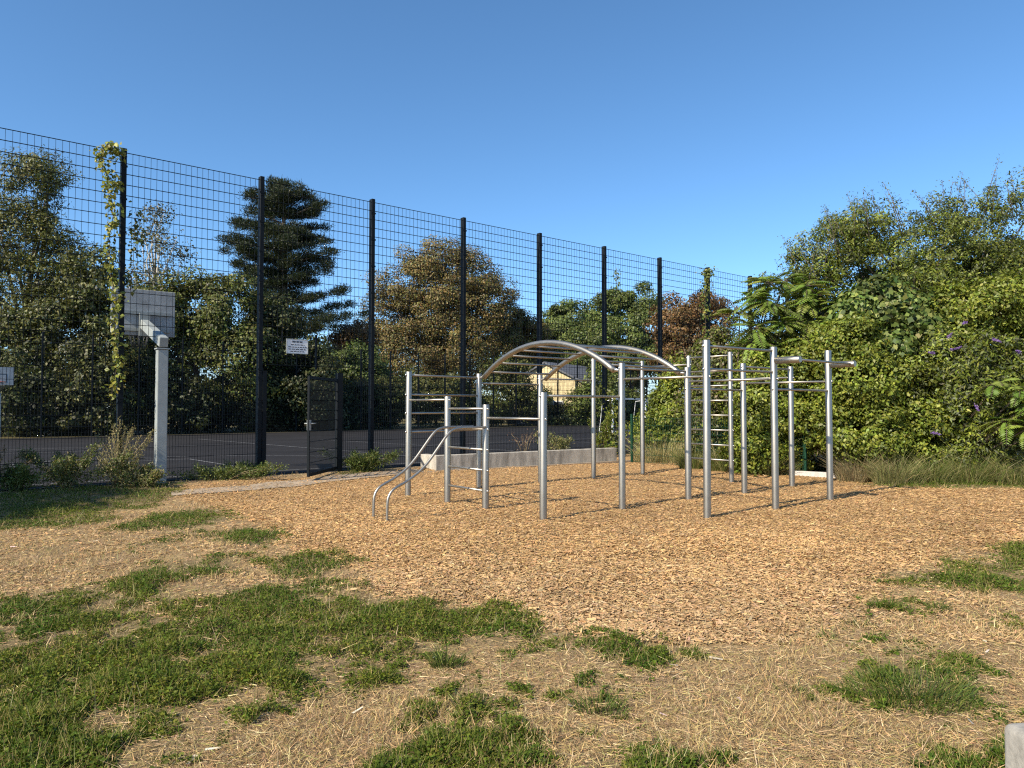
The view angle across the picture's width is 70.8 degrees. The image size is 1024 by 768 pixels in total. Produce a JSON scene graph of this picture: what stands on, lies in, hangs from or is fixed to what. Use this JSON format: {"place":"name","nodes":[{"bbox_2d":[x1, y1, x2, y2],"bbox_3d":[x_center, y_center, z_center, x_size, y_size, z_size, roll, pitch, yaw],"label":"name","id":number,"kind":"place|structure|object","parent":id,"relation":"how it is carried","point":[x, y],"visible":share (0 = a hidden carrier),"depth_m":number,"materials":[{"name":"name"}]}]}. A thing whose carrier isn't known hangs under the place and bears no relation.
{"place":"outdoors","nodes":[
{"label":"outdoors","id":0,"kind":"place"},
{"bbox_2d":[171,469,422,495],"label":"path","id":1,"kind":"structure","parent":0,"point":[295,483],"depth_m":13.40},
{"bbox_2d":[0,411,1023,767],"bbox_3d":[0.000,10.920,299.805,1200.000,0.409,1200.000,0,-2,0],"label":"ground","id":2,"kind":"structure","parent":0,"point":[418,663],"depth_m":5.42,"materials":[{"name":"brown wood"}]},
{"bbox_2d":[0,445,32,474],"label":"tall weed","id":3,"kind":"object","parent":2,"relation":"on","point":[1,459],"visible":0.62,"depth_m":11.98,"materials":[{"name":"green plant"}]},
{"bbox_2d":[0,362,77,436],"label":"shrub","id":4,"kind":"object","parent":2,"relation":"on","point":[14,397],"visible":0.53,"depth_m":42.59,"materials":[{"name":"green plant"}]},
{"bbox_2d":[0,144,103,358],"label":"willow tree","id":5,"kind":"object","parent":2,"relation":"on","point":[39,232],"visible":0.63,"depth_m":47.86,"materials":[{"name":"green plant"}]},
{"bbox_2d":[0,460,131,491],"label":"leafy weed","id":6,"kind":"object","parent":2,"relation":"on","point":[19,477],"visible":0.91,"depth_m":11.83,"materials":[{"name":"green plant"}]},
{"bbox_2d":[0,243,155,431],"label":"leafy tree","id":7,"kind":"object","parent":2,"relation":"on","point":[41,323],"visible":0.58,"depth_m":45.03,"materials":[{"name":"green plant"}]},
{"bbox_2d":[18,438,137,489],"bbox_3d":[-7.461,1.471,12.265,1.865,1.143,0.857,0,-2,0],"label":"leafy weed","id":8,"kind":"object","parent":2,"relation":"on","point":[63,473],"visible":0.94,"depth_m":12.20,"materials":[{"name":"green plant"}]},
{"bbox_2d":[24,372,147,435],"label":"shrub","id":9,"kind":"object","parent":2,"relation":"on","point":[129,397],"visible":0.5,"depth_m":43.81,"materials":[{"name":"green plant"}]},
{"bbox_2d":[87,416,156,485],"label":"tall weed","id":10,"kind":"object","parent":2,"relation":"on","point":[128,437],"visible":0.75,"depth_m":12.69,"materials":[{"name":"green plant"}]},
{"bbox_2d":[88,456,167,487],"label":"leafy weed","id":11,"kind":"object","parent":2,"relation":"on","point":[143,472],"visible":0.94,"depth_m":12.45,"materials":[{"name":"green plant"}]},
{"bbox_2d":[110,287,174,483],"bbox_3d":[-7.125,-0.011,14.227,1.200,3.905,2.780,1,-2,-39],"label":"basketball hoop","id":12,"kind":"object","parent":2,"relation":"on","point":[161,403],"visible":0.8,"depth_m":14.49,"materials":[{"name":"metal"}]},
{"bbox_2d":[115,199,201,426],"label":"birch tree","id":13,"kind":"object","parent":2,"relation":"on","point":[155,249],"visible":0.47,"depth_m":56.02,"materials":[{"name":"green plant"}]},
{"bbox_2d":[129,370,232,434],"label":"shrub","id":14,"kind":"object","parent":2,"relation":"on","point":[174,391],"visible":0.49,"depth_m":46.94,"materials":[{"name":"green plant"}]},
{"bbox_2d":[107,264,294,430],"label":"leafy tree","id":15,"kind":"object","parent":2,"relation":"on","point":[198,323],"visible":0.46,"depth_m":49.02,"materials":[{"name":"green plant"}]},
{"bbox_2d":[167,461,278,480],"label":"leafy weed","id":16,"kind":"object","parent":2,"relation":"on","point":[222,472],"visible":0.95,"depth_m":13.63,"materials":[{"name":"green plant"}]},
{"bbox_2d":[198,380,292,432],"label":"shrub","id":17,"kind":"object","parent":2,"relation":"on","point":[246,425],"visible":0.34,"depth_m":49.89,"materials":[{"name":"green plant"}]},
{"bbox_2d":[222,458,288,477],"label":"leafy weed","id":18,"kind":"object","parent":2,"relation":"on","point":[254,465],"visible":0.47,"depth_m":14.29,"materials":[{"name":"green plant"}]},
{"bbox_2d":[215,292,346,430],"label":"leafy tree","id":19,"kind":"object","parent":2,"relation":"on","point":[294,386],"visible":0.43,"depth_m":50.91,"materials":[{"name":"green plant"}]},
{"bbox_2d":[211,174,368,340],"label":"pine tree","id":20,"kind":"object","parent":2,"relation":"on","point":[300,276],"visible":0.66,"depth_m":61.68,"materials":[{"name":"green plant"}]},
{"bbox_2d":[279,385,363,430],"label":"shrub","id":21,"kind":"object","parent":2,"relation":"on","point":[353,417],"visible":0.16,"depth_m":53.28,"materials":[{"name":"green plant"}]},
{"bbox_2d":[0,331,683,437],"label":"hedge","id":22,"kind":"object","parent":2,"relation":"on","point":[71,416],"visible":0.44,"depth_m":48.26,"materials":[{"name":"green plant"}]},
{"bbox_2d":[306,338,395,383],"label":"shrub","id":23,"kind":"object","parent":2,"relation":"on","point":[382,370],"visible":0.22,"depth_m":58.79,"materials":[{"name":"green plant"}]},
{"bbox_2d":[325,319,381,358],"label":"leafy tree","id":24,"kind":"object","parent":2,"relation":"on","point":[350,335],"visible":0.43,"depth_m":65.22,"materials":[{"name":"green plant"}]},
{"bbox_2d":[317,447,401,471],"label":"leafy weed","id":25,"kind":"object","parent":2,"relation":"on","point":[368,462],"visible":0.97,"depth_m":15.46,"materials":[{"name":"green plant"}]},
{"bbox_2d":[343,374,424,428],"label":"shrub","id":26,"kind":"object","parent":2,"relation":"on","point":[398,382],"visible":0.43,"depth_m":56.66,"materials":[{"name":"green plant"}]},
{"bbox_2d":[0,424,809,490],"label":"sports court","id":27,"kind":"object","parent":2,"relation":"on","point":[285,453],"visible":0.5,"depth_m":27.14,"materials":[{"name":"concrete"}]},
{"bbox_2d":[0,367,13,426],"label":"basketball hoop","id":28,"kind":"object","parent":27,"relation":"on","point":[8,380],"visible":0.81,"depth_m":37.68,"materials":[{"name":"metal"}]},
{"bbox_2d":[10,439,627,484],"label":"court markings","id":29,"kind":"object","parent":27,"relation":"on","point":[249,455],"visible":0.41,"depth_m":21.39,"materials":[{"name":"paint"}]},
{"bbox_2d":[599,398,646,432],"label":"goal","id":30,"kind":"object","parent":27,"relation":"on","point":[634,409],"visible":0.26,"depth_m":43.93,"materials":[{"name":"white paint"}]},
{"bbox_2d":[0,127,838,488],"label":"court fence","id":31,"kind":"object","parent":2,"relation":"on","point":[364,391],"visible":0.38,"depth_m":15.56,"materials":[{"name":"black metal"}]},
{"bbox_2d":[89,140,128,399],"bbox_3d":[-7.148,-2.041,12.778,0.657,4.657,0.461,1,-2,-23],"label":"fence creeper","id":32,"kind":"object","parent":31,"relation":"attached to","point":[116,152],"visible":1,"depth_m":12.82,"materials":[{"name":"green plant"}]},
{"bbox_2d":[122,200,148,295],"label":"fence creeper","id":33,"kind":"object","parent":31,"relation":"attached to","point":[141,240],"visible":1,"depth_m":13.06,"materials":[{"name":"green plant"}]},
{"bbox_2d":[286,338,307,353],"bbox_3d":[-4.467,-0.780,14.979,0.471,0.309,0.016,1,-2,-39],"label":"notice sign","id":34,"kind":"object","parent":31,"relation":"attached to","point":[296,346],"visible":1,"depth_m":14.97,"materials":[{"name":"white paint"}]},
{"bbox_2d":[304,376,337,476],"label":"gate","id":35,"kind":"structure","parent":31,"relation":"attached to","point":[311,437],"depth_m":14.52,"materials":[{"name":"metal"}]},
{"bbox_2d":[599,385,627,454],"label":"fence creeper","id":36,"kind":"object","parent":31,"relation":"attached to","point":[613,441],"visible":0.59,"depth_m":20.84,"materials":[{"name":"green plant"}]},
{"bbox_2d":[613,265,621,291],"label":"fence creeper","id":37,"kind":"object","parent":31,"relation":"attached to","point":[616,278],"visible":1,"depth_m":21.24,"materials":[{"name":"green plant"}]},
{"bbox_2d":[634,384,667,447],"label":"fence creeper","id":38,"kind":"object","parent":31,"relation":"attached to","point":[649,403],"visible":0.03,"depth_m":22.06,"materials":[{"name":"green plant"}]},
{"bbox_2d":[695,264,717,338],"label":"fence creeper","id":39,"kind":"object","parent":31,"relation":"attached to","point":[703,316],"visible":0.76,"depth_m":23.93,"materials":[{"name":"green plant"}]},
{"bbox_2d":[353,234,523,419],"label":"chestnut tree","id":40,"kind":"object","parent":2,"relation":"on","point":[446,317],"visible":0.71,"depth_m":88.02,"materials":[{"name":"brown plant"}]},
{"bbox_2d":[399,364,482,427],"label":"shrub","id":41,"kind":"object","parent":2,"relation":"on","point":[422,417],"visible":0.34,"depth_m":60.83,"materials":[{"name":"green plant"}]},
{"bbox_2d":[415,626,471,670],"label":"grass tuft","id":42,"kind":"object","parent":2,"relation":"on","point":[449,664],"visible":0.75,"depth_m":4.19,"materials":[{"name":"plant"}]},
{"bbox_2d":[1,317,939,409],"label":"distant wood","id":43,"kind":"object","parent":2,"relation":"on","point":[323,336],"visible":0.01,"depth_m":146.75,"materials":[{"name":"green plant"}]},
{"bbox_2d":[447,686,500,711],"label":"grass tuft","id":44,"kind":"object","parent":2,"relation":"on","point":[453,697],"visible":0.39,"depth_m":3.65,"materials":[{"name":"plant"}]},
{"bbox_2d":[441,392,514,425],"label":"shrub","id":45,"kind":"object","parent":2,"relation":"on","point":[498,408],"visible":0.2,"depth_m":63.54,"materials":[{"name":"green plant"}]},
{"bbox_2d":[10,535,988,764],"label":"bark litter","id":46,"kind":"object","parent":2,"relation":"on","point":[567,704],"visible":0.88,"depth_m":3.57,"materials":[{"name":"brown wood"}]},
{"bbox_2d":[0,468,1023,767],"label":"green grass","id":47,"kind":"structure","parent":2,"relation":"on","point":[44,678],"depth_m":4.26,"materials":[{"name":"green plant"}]},
{"bbox_2d":[0,459,1023,645],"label":"wood chips","id":48,"kind":"object","parent":2,"relation":"on","point":[631,623],"visible":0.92,"depth_m":7.41,"materials":[{"name":"brown wood"}]},
{"bbox_2d":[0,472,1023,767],"bbox_3d":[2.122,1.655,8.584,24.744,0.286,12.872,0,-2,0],"label":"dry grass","id":49,"kind":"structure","parent":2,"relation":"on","point":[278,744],"depth_m":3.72,"materials":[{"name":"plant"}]},
{"bbox_2d":[477,355,554,416],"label":"shrub","id":50,"kind":"object","parent":2,"relation":"on","point":[507,367],"visible":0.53,"depth_m":65.14,"materials":[{"name":"green plant"}]},
{"bbox_2d":[483,301,555,379],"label":"chestnut tree","id":51,"kind":"object","parent":2,"relation":"on","point":[519,332],"visible":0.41,"depth_m":94.72,"materials":[{"name":"green plant"}]},
{"bbox_2d":[507,394,536,424],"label":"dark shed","id":52,"kind":"structure","parent":2,"relation":"on","point":[522,423],"depth_m":66.92,"materials":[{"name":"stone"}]},
{"bbox_2d":[517,411,524,423],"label":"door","id":53,"kind":"structure","parent":52,"relation":"in","point":[521,415],"depth_m":66.88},
{"bbox_2d":[507,431,537,450],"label":"leafy weed","id":54,"kind":"object","parent":2,"relation":"on","point":[523,440],"visible":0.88,"depth_m":18.27,"materials":[{"name":"green plant"}]},
{"bbox_2d":[421,448,633,471],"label":"bed wall","id":55,"kind":"structure","parent":2,"relation":"on","point":[530,458],"depth_m":17.28,"materials":[{"name":"concrete"}]},
{"bbox_2d":[533,429,573,449],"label":"leafy weed","id":56,"kind":"object","parent":55,"relation":"in","point":[559,442],"visible":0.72,"depth_m":18.61,"materials":[{"name":"green plant"}]},
{"bbox_2d":[517,403,598,425],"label":"shrub","id":57,"kind":"object","parent":2,"relation":"on","point":[560,419],"visible":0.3,"depth_m":66.64,"materials":[{"name":"green plant"}]},
{"bbox_2d":[524,298,599,370],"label":"leafy tree","id":58,"kind":"object","parent":2,"relation":"on","point":[551,319],"visible":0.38,"depth_m":103.50,"materials":[{"name":"green plant"}]},
{"bbox_2d":[514,361,617,424],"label":"gabled house","id":59,"kind":"structure","parent":2,"relation":"on","point":[562,373],"depth_m":69.75,"materials":[{"name":"yellow stone"}]},
{"bbox_2d":[561,362,617,424],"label":"shrub","id":60,"kind":"object","parent":2,"relation":"on","point":[614,379],"visible":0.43,"depth_m":66.17,"materials":[{"name":"green plant"}]},
{"bbox_2d":[564,677,633,716],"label":"grass tuft","id":61,"kind":"object","parent":2,"relation":"on","point":[589,700],"visible":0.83,"depth_m":3.59,"materials":[{"name":"plant"}]},
{"bbox_2d":[587,412,614,447],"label":"leafy weed","id":62,"kind":"object","parent":2,"relation":"on","point":[604,432],"visible":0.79,"depth_m":19.75,"materials":[{"name":"green plant"}]},
{"bbox_2d":[372,340,856,521],"bbox_3d":[1.639,0.714,11.706,7.933,2.901,5.501,1,-2,-39],"label":"climbing frame","id":63,"kind":"object","parent":2,"relation":"on","point":[481,428],"visible":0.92,"depth_m":11.47,"materials":[{"name":"metal"}]},
{"bbox_2d":[561,280,667,392],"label":"leafy tree","id":64,"kind":"object","parent":2,"relation":"on","point":[590,336],"visible":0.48,"depth_m":90.58,"materials":[{"name":"green plant"}]},
{"bbox_2d":[597,385,647,424],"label":"shrub","id":65,"kind":"object","parent":2,"relation":"on","point":[631,405],"visible":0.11,"depth_m":70.91,"materials":[{"name":"green plant"}]},
{"bbox_2d":[625,416,684,463],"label":"grass tuft","id":66,"kind":"object","parent":2,"relation":"on","point":[650,458],"visible":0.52,"depth_m":19.04,"materials":[{"name":"plant"}]},
{"bbox_2d":[625,349,701,459],"bbox_3d":[4.419,0.729,20.246,2.729,3.402,1.764,0,-2,0],"label":"climber shrub","id":67,"kind":"object","parent":2,"relation":"on","point":[661,398],"visible":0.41,"depth_m":19.89,"materials":[{"name":"green plant"}]},
{"bbox_2d":[642,288,738,383],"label":"chestnut tree","id":68,"kind":"object","parent":2,"relation":"on","point":[679,333],"visible":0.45,"depth_m":76.76,"materials":[{"name":"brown plant"}]},
{"bbox_2d":[656,436,725,468],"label":"grass tuft","id":69,"kind":"object","parent":2,"relation":"on","point":[696,463],"visible":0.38,"depth_m":17.19,"materials":[{"name":"plant"}]},
{"bbox_2d":[693,432,740,471],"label":"grass tuft","id":70,"kind":"object","parent":2,"relation":"on","point":[715,465],"visible":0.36,"depth_m":16.46,"materials":[{"name":"plant"}]},
{"bbox_2d":[630,414,806,470],"bbox_3d":[4.750,1.513,17.302,0.078,1.550,4.776,2,-2,-42],"label":"garden fence","id":71,"kind":"object","parent":2,"relation":"on","point":[804,458],"visible":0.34,"depth_m":18.11,"materials":[{"name":"black metal"}]},
{"bbox_2d":[667,324,783,456],"bbox_3d":[5.581,0.487,18.498,3.140,4.277,2.154,0,-2,0],"label":"climber shrub","id":72,"kind":"object","parent":2,"relation":"on","point":[718,407],"visible":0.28,"depth_m":18.15,"materials":[{"name":"green plant"}]},
{"bbox_2d":[747,442,805,475],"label":"grass tuft","id":73,"kind":"object","parent":2,"relation":"on","point":[781,472],"visible":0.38,"depth_m":15.59,"materials":[{"name":"plant"}]},
{"bbox_2d":[709,272,853,404],"bbox_3d":[6.369,-0.244,16.526,3.578,4.748,2.360,0,-2,0],"label":"tree of heaven","id":74,"kind":"object","parent":2,"relation":"on","point":[757,298],"visible":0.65,"depth_m":16.26,"materials":[{"name":"green plant"}]},
{"bbox_2d":[716,324,860,476],"bbox_3d":[6.296,0.442,16.020,3.466,3.715,2.074,0,-2,0],"label":"ivy shrub","id":75,"kind":"object","parent":2,"relation":"on","point":[806,406],"visible":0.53,"depth_m":15.53,"materials":[{"name":"green plant"}]},
{"bbox_2d":[771,672,815,695],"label":"grass tuft","id":76,"kind":"object","parent":2,"relation":"on","point":[794,687],"visible":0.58,"depth_m":3.81,"materials":[{"name":"plant"}]},
{"bbox_2d":[788,470,834,477],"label":"edging kerb","id":77,"kind":"structure","parent":2,"relation":"on","point":[811,473],"depth_m":15.38,"materials":[{"name":"concrete"}]},
{"bbox_2d":[797,452,844,470],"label":"grass tuft","id":78,"kind":"object","parent":2,"relation":"on","point":[817,460],"visible":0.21,"depth_m":16.82,"materials":[{"name":"plant"}]},
{"bbox_2d":[814,628,837,640],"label":"grass tuft","id":79,"kind":"object","parent":2,"relation":"on","point":[833,636],"visible":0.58,"depth_m":4.71,"materials":[{"name":"plant"}]},
{"bbox_2d":[815,440,901,482],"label":"grass tuft","id":80,"kind":"object","parent":2,"relation":"on","point":[844,473],"visible":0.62,"depth_m":14.45,"materials":[{"name":"plant"}]},
{"bbox_2d":[842,614,877,628],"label":"grass tuft","id":81,"kind":"object","parent":2,"relation":"on","point":[865,622],"visible":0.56,"depth_m":4.98,"materials":[{"name":"plant"}]},
{"bbox_2d":[738,242,1023,466],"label":"thicket shrub","id":82,"kind":"object","parent":2,"relation":"on","point":[782,332],"visible":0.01,"depth_m":18.59,"materials":[{"name":"green plant"}]},
{"bbox_2d":[864,585,912,610],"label":"grass tuft","id":83,"kind":"object","parent":2,"relation":"on","point":[896,601],"visible":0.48,"depth_m":5.41,"materials":[{"name":"plant"}]},
{"bbox_2d":[754,157,1023,467],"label":"tree","id":84,"kind":"object","parent":2,"relation":"on","point":[964,246],"visible":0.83,"depth_m":17.18,"materials":[{"name":"green plant"}]},
{"bbox_2d":[823,268,954,469],"bbox_3d":[8.211,-0.121,15.821,2.852,4.835,2.205,0,-2,0],"label":"maple shrub","id":85,"kind":"object","parent":2,"relation":"on","point":[905,318],"visible":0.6,"depth_m":15.22,"materials":[{"name":"green plant"}]},
{"bbox_2d":[836,447,943,484],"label":"grass tuft","id":86,"kind":"object","parent":2,"relation":"on","point":[879,476],"visible":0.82,"depth_m":13.97,"materials":[{"name":"plant"}]},
{"bbox_2d":[803,310,984,468],"bbox_3d":[7.962,0.366,15.195,3.624,3.818,1.988,0,-2,0],"label":"leafy shrub","id":87,"kind":"object","parent":2,"relation":"on","point":[878,412],"visible":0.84,"depth_m":14.73,"materials":[{"name":"green plant"}]},
{"bbox_2d":[820,648,998,716],"bbox_3d":[2.074,1.546,3.803,0.867,0.216,0.712,0,-2,0],"label":"grass tuft","id":88,"kind":"object","parent":2,"relation":"on","point":[955,694],"visible":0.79,"depth_m":3.74,"materials":[{"name":"plant"}]},
{"bbox_2d":[887,434,987,484],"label":"grass tuft","id":89,"kind":"object","parent":2,"relation":"on","point":[935,476],"visible":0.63,"depth_m":13.94,"materials":[{"name":"plant"}]},
{"bbox_2d":[921,594,958,611],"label":"grass tuft","id":90,"kind":"object","parent":2,"relation":"on","point":[936,606],"visible":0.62,"depth_m":5.30,"materials":[{"name":"plant"}]},
{"bbox_2d":[903,321,1023,467],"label":"butterfly bush","id":91,"kind":"object","parent":2,"relation":"on","point":[969,366],"visible":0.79,"depth_m":14.40,"materials":[{"name":"green plant"}]},
{"bbox_2d":[927,438,1023,483],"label":"grass tuft","id":92,"kind":"object","parent":2,"relation":"on","point":[974,475],"visible":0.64,"depth_m":13.81,"materials":[{"name":"plant"}]},
{"bbox_2d":[928,267,1023,473],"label":"golden shrub","id":93,"kind":"object","parent":2,"relation":"on","point":[996,305],"visible":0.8,"depth_m":15.23,"materials":[{"name":"green plant"}]},
{"bbox_2d":[955,378,1023,469],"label":"tree of heaven","id":94,"kind":"object","parent":2,"relation":"on","point":[1004,424],"visible":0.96,"depth_m":13.66,"materials":[{"name":"green plant"}]},
{"bbox_2d":[962,434,1023,485],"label":"grass tuft","id":95,"kind":"object","parent":2,"relation":"on","point":[1016,478],"visible":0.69,"depth_m":13.70,"materials":[{"name":"plant"}]},
{"bbox_2d":[1000,446,1023,479],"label":"grass tuft","id":96,"kind":"object","parent":2,"relation":"on","point":[1018,464],"visible":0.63,"depth_m":13.71,"materials":[{"name":"plant"}]},
{"bbox_2d":[1004,723,1023,767],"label":"concrete bollard","id":97,"kind":"object","parent":2,"relation":"on","point":[1014,745],"visible":1,"depth_m":2.73,"materials":[{"name":"grey concrete"}]},
{"bbox_2d":[0,0,1023,407],"label":"sky","id":98,"kind":"structure","parent":0,"point":[697,133],"materials":[{"name":"blue"}]}
]}

